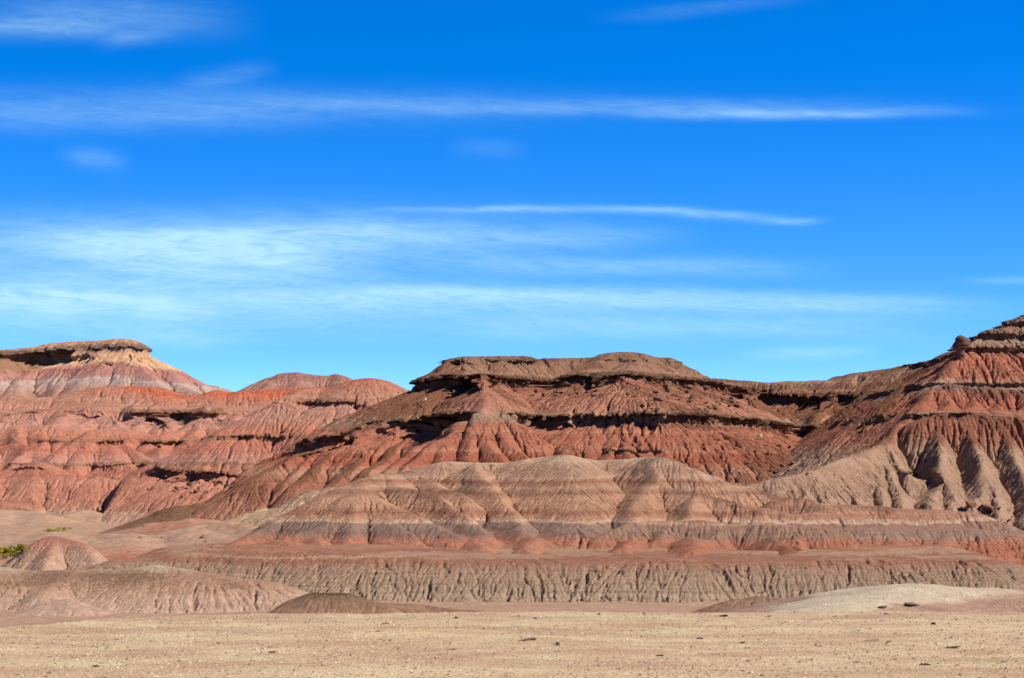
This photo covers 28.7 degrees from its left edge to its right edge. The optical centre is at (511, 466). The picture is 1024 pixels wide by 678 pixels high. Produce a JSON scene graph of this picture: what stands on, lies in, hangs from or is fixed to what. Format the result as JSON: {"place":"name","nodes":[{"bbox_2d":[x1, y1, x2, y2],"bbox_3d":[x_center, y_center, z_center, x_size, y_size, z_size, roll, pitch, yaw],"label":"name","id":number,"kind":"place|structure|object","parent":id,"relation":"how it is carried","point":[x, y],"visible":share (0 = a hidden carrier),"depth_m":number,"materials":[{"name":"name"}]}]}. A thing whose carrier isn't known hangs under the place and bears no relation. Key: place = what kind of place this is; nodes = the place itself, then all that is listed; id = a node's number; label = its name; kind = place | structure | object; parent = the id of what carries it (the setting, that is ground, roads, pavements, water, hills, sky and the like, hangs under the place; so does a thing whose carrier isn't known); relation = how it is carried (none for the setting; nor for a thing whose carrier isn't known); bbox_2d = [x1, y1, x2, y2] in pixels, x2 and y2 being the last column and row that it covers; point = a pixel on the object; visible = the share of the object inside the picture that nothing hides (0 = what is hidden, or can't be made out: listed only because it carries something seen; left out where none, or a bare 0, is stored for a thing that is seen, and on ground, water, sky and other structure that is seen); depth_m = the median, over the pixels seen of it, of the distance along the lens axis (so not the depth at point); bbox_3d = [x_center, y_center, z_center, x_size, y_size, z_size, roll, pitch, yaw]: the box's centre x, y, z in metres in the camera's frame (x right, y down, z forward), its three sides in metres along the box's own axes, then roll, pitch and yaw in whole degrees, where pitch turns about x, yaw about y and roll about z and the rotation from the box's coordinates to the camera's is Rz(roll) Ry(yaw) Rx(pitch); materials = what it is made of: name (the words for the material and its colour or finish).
{"place":"outdoors","nodes":[
{"label":"outdoors","id":0,"kind":"place"},
{"bbox_2d":[1,536,107,570],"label":"cone hill","id":1,"kind":"structure","parent":0,"point":[53,553],"depth_m":147.20,"materials":[{"name":"soil"}]},
{"bbox_2d":[14,543,28,551],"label":"shrub","id":2,"kind":"object","parent":1,"relation":"on","point":[21,547],"visible":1,"depth_m":148.29,"materials":[{"name":"green plant"}]},
{"bbox_2d":[0,338,232,399],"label":"mesa hill","id":3,"kind":"structure","parent":0,"point":[58,369],"depth_m":393.85,"materials":[{"name":"pink stone"}]},
{"bbox_2d":[0,403,261,515],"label":"terraced hill","id":4,"kind":"structure","parent":0,"point":[65,459],"depth_m":286.58,"materials":[{"name":"red stone"}]},
{"bbox_2d":[0,565,308,616],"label":"bank hill","id":5,"kind":"structure","parent":0,"point":[143,589],"depth_m":105.68,"materials":[{"name":"soil"}]},
{"bbox_2d":[0,386,330,409],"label":"red hill","id":6,"kind":"structure","parent":0,"point":[160,396],"depth_m":331.39,"materials":[{"name":"stone"}]},
{"bbox_2d":[101,378,407,523],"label":"dome hill","id":7,"kind":"structure","parent":0,"point":[222,458],"depth_m":253.77,"materials":[{"name":"red stone"}]},
{"bbox_2d":[239,372,352,390],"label":"purple hill","id":8,"kind":"structure","parent":0,"point":[290,380],"depth_m":456.24,"materials":[{"name":"stone"}]},
{"bbox_2d":[223,472,397,526],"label":"hillside","id":9,"kind":"structure","parent":0,"point":[264,517],"depth_m":192.15,"materials":[{"name":"stone"}]},
{"bbox_2d":[0,503,723,627],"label":"ground","id":10,"kind":"structure","parent":0,"point":[170,526],"depth_m":163.58,"materials":[{"name":"brown soil"}]},
{"bbox_2d":[0,546,19,554],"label":"shrub","id":11,"kind":"object","parent":10,"relation":"on","point":[3,550],"visible":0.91,"depth_m":158.65,"materials":[{"name":"green plant"}]},
{"bbox_2d":[5,546,20,552],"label":"shrub","id":12,"kind":"object","parent":10,"relation":"on","point":[11,547],"visible":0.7,"depth_m":158.73,"materials":[{"name":"green plant"}]},
{"bbox_2d":[43,529,60,531],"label":"shrub","id":13,"kind":"object","parent":10,"relation":"on","point":[49,530],"visible":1,"depth_m":177.43,"materials":[{"name":"green plant"}]},
{"bbox_2d":[268,592,491,613],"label":"mound hill","id":14,"kind":"structure","parent":0,"point":[313,602],"depth_m":98.05,"materials":[{"name":"soil"}]},
{"bbox_2d":[182,352,810,520],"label":"mesa hill","id":15,"kind":"structure","parent":0,"point":[498,420],"depth_m":212.48,"materials":[{"name":"stone"}]},
{"bbox_2d":[592,376,602,382],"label":"boulder","id":16,"kind":"object","parent":15,"relation":"on","point":[595,379],"visible":1,"depth_m":220.32,"materials":[{"name":"stone"}]},
{"bbox_2d":[653,396,662,400],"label":"boulder","id":17,"kind":"object","parent":15,"relation":"on","point":[656,398],"visible":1,"depth_m":211.44,"materials":[{"name":"brown stone"}]},
{"bbox_2d":[663,381,671,391],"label":"boulder","id":18,"kind":"object","parent":15,"relation":"on","point":[667,385],"visible":1,"depth_m":220.34,"materials":[{"name":"brown stone"}]},
{"bbox_2d":[225,454,783,554],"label":"clay hill","id":19,"kind":"structure","parent":0,"point":[538,505],"depth_m":137.92,"materials":[{"name":"stone"}]},
{"bbox_2d":[0,583,1023,677],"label":"shoulder ground","id":20,"kind":"structure","parent":0,"point":[933,598],"depth_m":28.48,"materials":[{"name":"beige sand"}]},
{"bbox_2d":[864,639,877,641],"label":"slab","id":21,"kind":"structure","parent":20,"relation":"on","point":[872,640],"depth_m":28.68,"materials":[{"name":"beige stone"}]},
{"bbox_2d":[904,602,918,605],"bbox_3d":[7.587,2.628,38.208,0.385,0.086,0.203,0,0,-38],"label":"stone","id":22,"kind":"object","parent":20,"relation":"on","point":[910,604],"visible":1,"depth_m":38.19,"materials":[{"name":"stone"}]},
{"bbox_2d":[0,0,1023,391],"label":"sky","id":23,"kind":"structure","parent":0,"point":[244,193],"materials":[{"name":"blue"}]},
{"bbox_2d":[85,541,1023,602],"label":"ridge hill","id":24,"kind":"structure","parent":0,"point":[378,572],"depth_m":114.59,"materials":[{"name":"stone"}]},
{"bbox_2d":[589,520,858,556],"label":"hill","id":25,"kind":"structure","parent":0,"point":[688,538],"depth_m":129.84,"materials":[{"name":"brown soil"}]},
{"bbox_2d":[690,596,783,612],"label":"clay hill","id":26,"kind":"structure","parent":0,"point":[738,603],"depth_m":98.38,"materials":[{"name":"brown soil"}]},
{"bbox_2d":[711,361,923,432],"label":"plateau hill","id":27,"kind":"structure","parent":0,"point":[789,399],"depth_m":252.98,"materials":[{"name":"stone"}]},
{"bbox_2d":[737,520,1023,565],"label":"hillside","id":28,"kind":"structure","parent":0,"point":[992,544],"depth_m":133.89,"materials":[{"name":"brown soil"}]},
{"bbox_2d":[747,497,1023,535],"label":"terrace hill","id":29,"kind":"structure","parent":0,"point":[802,510],"depth_m":140.35,"materials":[{"name":"stone"}]},
{"bbox_2d":[750,315,1023,530],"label":"butte hill","id":30,"kind":"structure","parent":0,"point":[944,431],"depth_m":173.82,"materials":[{"name":"stone"}]},
{"bbox_2d":[950,335,969,360],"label":"hoodoo","id":31,"kind":"object","parent":30,"relation":"on","point":[961,344],"visible":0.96,"depth_m":190.15,"materials":[{"name":"red stone"}]},
{"bbox_2d":[965,500,976,506],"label":"boulder","id":32,"kind":"object","parent":30,"relation":"on","point":[971,503],"visible":1,"depth_m":157.27,"materials":[{"name":"red stone"}]},
{"bbox_2d":[980,504,992,510],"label":"boulder","id":33,"kind":"object","parent":30,"relation":"on","point":[988,507],"visible":1,"depth_m":157.30,"materials":[{"name":"red stone"}]}
]}

